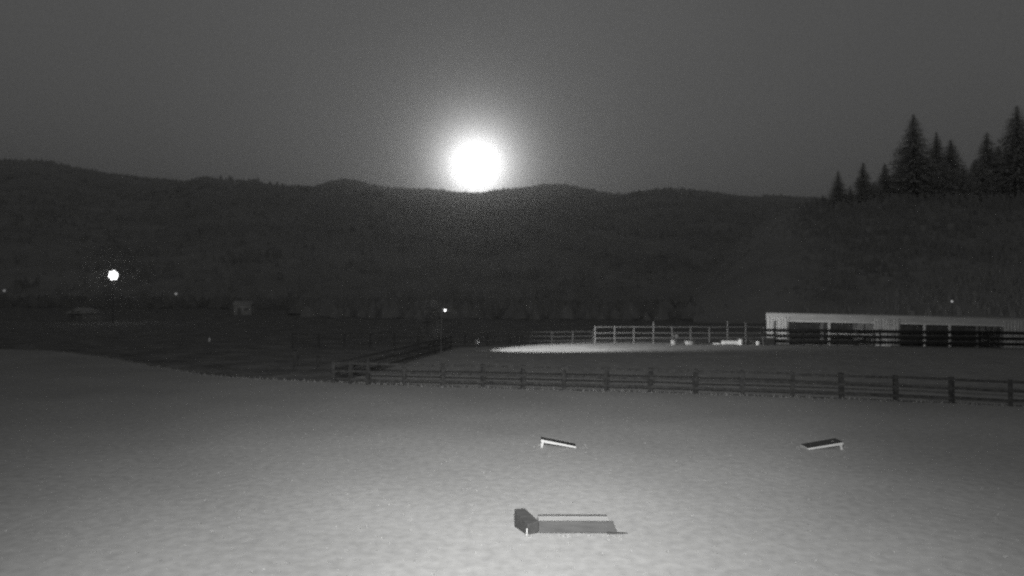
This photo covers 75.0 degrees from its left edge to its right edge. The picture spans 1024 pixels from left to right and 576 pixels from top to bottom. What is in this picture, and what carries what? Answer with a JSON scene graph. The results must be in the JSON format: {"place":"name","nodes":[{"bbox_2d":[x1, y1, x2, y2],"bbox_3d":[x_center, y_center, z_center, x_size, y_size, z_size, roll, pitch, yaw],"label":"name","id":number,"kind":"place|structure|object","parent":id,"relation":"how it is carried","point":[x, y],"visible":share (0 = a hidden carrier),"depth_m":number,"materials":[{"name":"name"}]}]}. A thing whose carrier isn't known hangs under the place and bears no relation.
{"place":"outdoors","nodes":[
{"label":"outdoors","id":0,"kind":"place"},
{"bbox_2d":[67,308,102,320],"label":"farm building","id":1,"kind":"structure","parent":0,"point":[84,314],"depth_m":133.58,"materials":[{"name":"grey"}]},
{"bbox_2d":[71,310,74,319],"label":"door","id":2,"kind":"structure","parent":1,"relation":"in","point":[72,314],"depth_m":133.44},
{"bbox_2d":[232,301,254,314],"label":"farm building","id":3,"kind":"structure","parent":0,"point":[243,307],"depth_m":188.19,"materials":[{"name":"white paint"}]},
{"bbox_2d":[0,160,827,304],"bbox_3d":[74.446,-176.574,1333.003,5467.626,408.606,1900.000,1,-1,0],"label":"hills","id":4,"kind":"structure","parent":0,"point":[366,281],"depth_m":619.78,"materials":[{"name":"plant"}]},
{"bbox_2d":[0,158,829,302],"bbox_3d":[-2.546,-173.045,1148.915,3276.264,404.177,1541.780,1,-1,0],"label":"distant forest","id":5,"kind":"object","parent":4,"relation":"on","point":[123,257],"visible":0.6,"depth_m":613.06,"materials":[{"name":"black plant"}]},
{"bbox_2d":[461,152,490,182],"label":"moon","id":6,"kind":"object","parent":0,"point":[475,167],"visible":1,"depth_m":8701.89,"materials":[{"name":"white"}]},
{"bbox_2d":[0,306,1022,406],"bbox_3d":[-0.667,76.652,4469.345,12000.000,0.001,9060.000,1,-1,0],"label":"ground","id":7,"kind":"structure","parent":0,"point":[257,343],"depth_m":89.55,"materials":[{"name":"grey soil"}]},
{"bbox_2d":[108,270,117,322],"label":"yard light","id":8,"kind":"object","parent":7,"relation":"on","point":[113,274],"visible":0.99,"depth_m":124.69,"materials":[{"name":"white metal"}]},
{"bbox_2d":[0,294,727,320],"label":"scrub","id":9,"kind":"object","parent":7,"relation":"on","point":[456,308],"visible":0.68,"depth_m":196.02,"materials":[{"name":"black plant"}]},
{"bbox_2d":[332,336,452,377],"bbox_3d":[-8.484,5.452,54.117,0.290,1.684,27.977,0,-1,10],"label":"rail fence","id":10,"kind":"object","parent":7,"relation":"on","point":[395,355],"visible":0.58,"depth_m":51.89,"materials":[{"name":"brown wood"}]},
{"bbox_2d":[419,299,440,348],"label":"columnar tree","id":11,"kind":"object","parent":7,"relation":"on","point":[429,324],"visible":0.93,"depth_m":67.77,"materials":[{"name":"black plant"}]},
{"bbox_2d":[292,331,593,347],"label":"rail fence","id":12,"kind":"object","parent":7,"relation":"on","point":[464,337],"visible":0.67,"depth_m":72.25,"materials":[{"name":"wood"}]},
{"bbox_2d":[440,308,445,352],"bbox_3d":[-6.487,4.103,63.099,0.540,4.500,0.254,1,-1,0],"label":"lamp pole","id":13,"kind":"object","parent":7,"relation":"on","point":[441,331],"visible":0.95,"depth_m":63.05,"materials":[{"name":"black metal"}]},
{"bbox_2d":[595,321,763,343],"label":"pipe fence","id":14,"kind":"object","parent":7,"relation":"on","point":[653,337],"visible":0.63,"depth_m":79.41,"materials":[{"name":"grey metal"}]},
{"bbox_2d":[343,342,1023,404],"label":"arena","id":15,"kind":"object","parent":7,"relation":"on","point":[992,363],"visible":0.71,"depth_m":53.17},
{"bbox_2d":[684,340,694,344],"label":"bucket","id":16,"kind":"object","parent":15,"relation":"on","point":[689,342],"visible":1,"depth_m":77.97,"materials":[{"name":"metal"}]},
{"bbox_2d":[761,337,774,344],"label":"dark crate","id":17,"kind":"object","parent":15,"relation":"on","point":[768,341],"visible":0.98,"depth_m":78.17,"materials":[{"name":"grey wood"}]},
{"bbox_2d":[721,341,738,344],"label":"water trough","id":18,"kind":"object","parent":7,"relation":"on","point":[730,342],"visible":1,"depth_m":78.64,"materials":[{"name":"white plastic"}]},
{"bbox_2d":[693,196,1023,323],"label":"knoll","id":19,"kind":"structure","parent":7,"relation":"on","point":[703,289],"depth_m":187.92,"materials":[{"name":"plant"}]},
{"bbox_2d":[826,171,850,205],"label":"conifer tree","id":20,"kind":"object","parent":19,"relation":"on","point":[838,190],"visible":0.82,"depth_m":304.85,"materials":[{"name":"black plant"}]},
{"bbox_2d":[847,185,852,199],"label":"conifer tree","id":21,"kind":"object","parent":19,"relation":"on","point":[849,191],"visible":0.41,"depth_m":315.65,"materials":[{"name":"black plant"}]},
{"bbox_2d":[850,163,873,205],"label":"conifer tree","id":22,"kind":"object","parent":19,"relation":"on","point":[863,184],"visible":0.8,"depth_m":300.09,"materials":[{"name":"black plant"}]},
{"bbox_2d":[709,196,1023,321],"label":"knoll scrub","id":23,"kind":"object","parent":19,"relation":"on","point":[912,313],"visible":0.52,"depth_m":186.86,"materials":[{"name":"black plant"}]},
{"bbox_2d":[859,181,889,201],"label":"conifer tree","id":24,"kind":"object","parent":19,"relation":"on","point":[874,192],"visible":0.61,"depth_m":295.91,"materials":[{"name":"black plant"}]},
{"bbox_2d":[874,163,892,197],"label":"conifer tree","id":25,"kind":"object","parent":19,"relation":"on","point":[883,185],"visible":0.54,"depth_m":305.26,"materials":[{"name":"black plant"}]},
{"bbox_2d":[886,178,899,195],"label":"conifer tree","id":26,"kind":"object","parent":19,"relation":"on","point":[895,189],"visible":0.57,"depth_m":300.37,"materials":[{"name":"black plant"}]},
{"bbox_2d":[789,187,1023,315],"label":"young wood","id":27,"kind":"object","parent":19,"relation":"on","point":[869,207],"visible":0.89,"depth_m":217.09,"materials":[{"name":"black plant"}]},
{"bbox_2d":[879,114,950,196],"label":"conifer tree","id":28,"kind":"object","parent":19,"relation":"on","point":[913,158],"visible":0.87,"depth_m":298.69,"materials":[{"name":"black plant"}]},
{"bbox_2d":[911,160,938,196],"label":"conifer tree","id":29,"kind":"object","parent":19,"relation":"on","point":[916,194],"visible":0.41,"depth_m":296.78,"materials":[{"name":"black plant"}]},
{"bbox_2d":[927,132,946,172],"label":"conifer tree","id":30,"kind":"object","parent":19,"relation":"on","point":[937,148],"visible":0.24,"depth_m":305.45,"materials":[{"name":"black plant"}]},
{"bbox_2d":[922,160,967,198],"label":"conifer tree","id":31,"kind":"object","parent":19,"relation":"on","point":[945,176],"visible":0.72,"depth_m":290.81,"materials":[{"name":"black plant"}]},
{"bbox_2d":[938,140,967,177],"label":"conifer tree","id":32,"kind":"object","parent":19,"relation":"on","point":[949,158],"visible":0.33,"depth_m":299.90,"materials":[{"name":"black plant"}]},
{"bbox_2d":[940,166,988,198],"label":"conifer tree","id":33,"kind":"object","parent":19,"relation":"on","point":[968,185],"visible":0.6,"depth_m":288.73,"materials":[{"name":"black plant"}]},
{"bbox_2d":[965,159,978,179],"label":"conifer tree","id":34,"kind":"object","parent":19,"relation":"on","point":[972,168],"visible":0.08,"depth_m":306.02,"materials":[{"name":"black plant"}]},
{"bbox_2d":[966,161,1006,197],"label":"conifer tree","id":35,"kind":"object","parent":19,"relation":"on","point":[981,176],"visible":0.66,"depth_m":290.54,"materials":[{"name":"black plant"}]},
{"bbox_2d":[968,133,1006,190],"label":"conifer tree","id":36,"kind":"object","parent":19,"relation":"on","point":[986,157],"visible":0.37,"depth_m":300.45,"materials":[{"name":"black plant"}]},
{"bbox_2d":[988,106,1023,195],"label":"conifer tree","id":37,"kind":"object","parent":19,"relation":"on","point":[1010,163],"visible":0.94,"depth_m":290.10,"materials":[{"name":"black plant"}]},
{"bbox_2d":[761,321,1023,347],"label":"board fence","id":38,"kind":"object","parent":7,"relation":"on","point":[880,336],"visible":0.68,"depth_m":77.49,"materials":[{"name":"wood"}]},
{"bbox_2d":[766,312,1023,347],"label":"open shed","id":39,"kind":"structure","parent":7,"relation":"on","point":[858,322],"depth_m":79.53,"materials":[{"name":"grey metal"}]},
{"bbox_2d":[0,348,1023,575],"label":"lawn","id":40,"kind":"structure","parent":0,"point":[49,384],"depth_m":19.12,"materials":[{"name":"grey plant"}]},
{"bbox_2d":[540,437,575,447],"bbox_3d":[1.619,5.446,23.519,1.238,0.309,0.610,0,-5,1],"label":"bean bag board","id":41,"kind":"object","parent":40,"relation":"on","point":[555,442],"visible":1,"depth_m":23.25,"materials":[{"name":"paint"}]},
{"bbox_2d":[514,508,627,535],"bbox_3d":[1.316,5.243,14.943,2.510,0.416,0.619,1,-1,-1],"label":"bench","id":42,"kind":"object","parent":40,"relation":"on","point":[526,522],"visible":1,"depth_m":14.84,"materials":[{"name":"white paint"}]},
{"bbox_2d":[331,361,1023,405],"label":"rail fence","id":43,"kind":"object","parent":40,"relation":"on","point":[896,395],"visible":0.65,"depth_m":37.38,"materials":[{"name":"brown wood"}]},
{"bbox_2d":[801,438,842,449],"bbox_3d":[10.974,5.529,23.631,1.238,0.309,0.610,0,-1,1],"label":"bean bag board","id":44,"kind":"object","parent":40,"relation":"on","point":[834,442],"visible":1,"depth_m":23.45,"materials":[{"name":"paint"}]},
{"bbox_2d":[0,0,1023,197],"label":"sky","id":45,"kind":"structure","parent":0,"point":[753,98],"materials":[{"name":"grey"}]}
]}

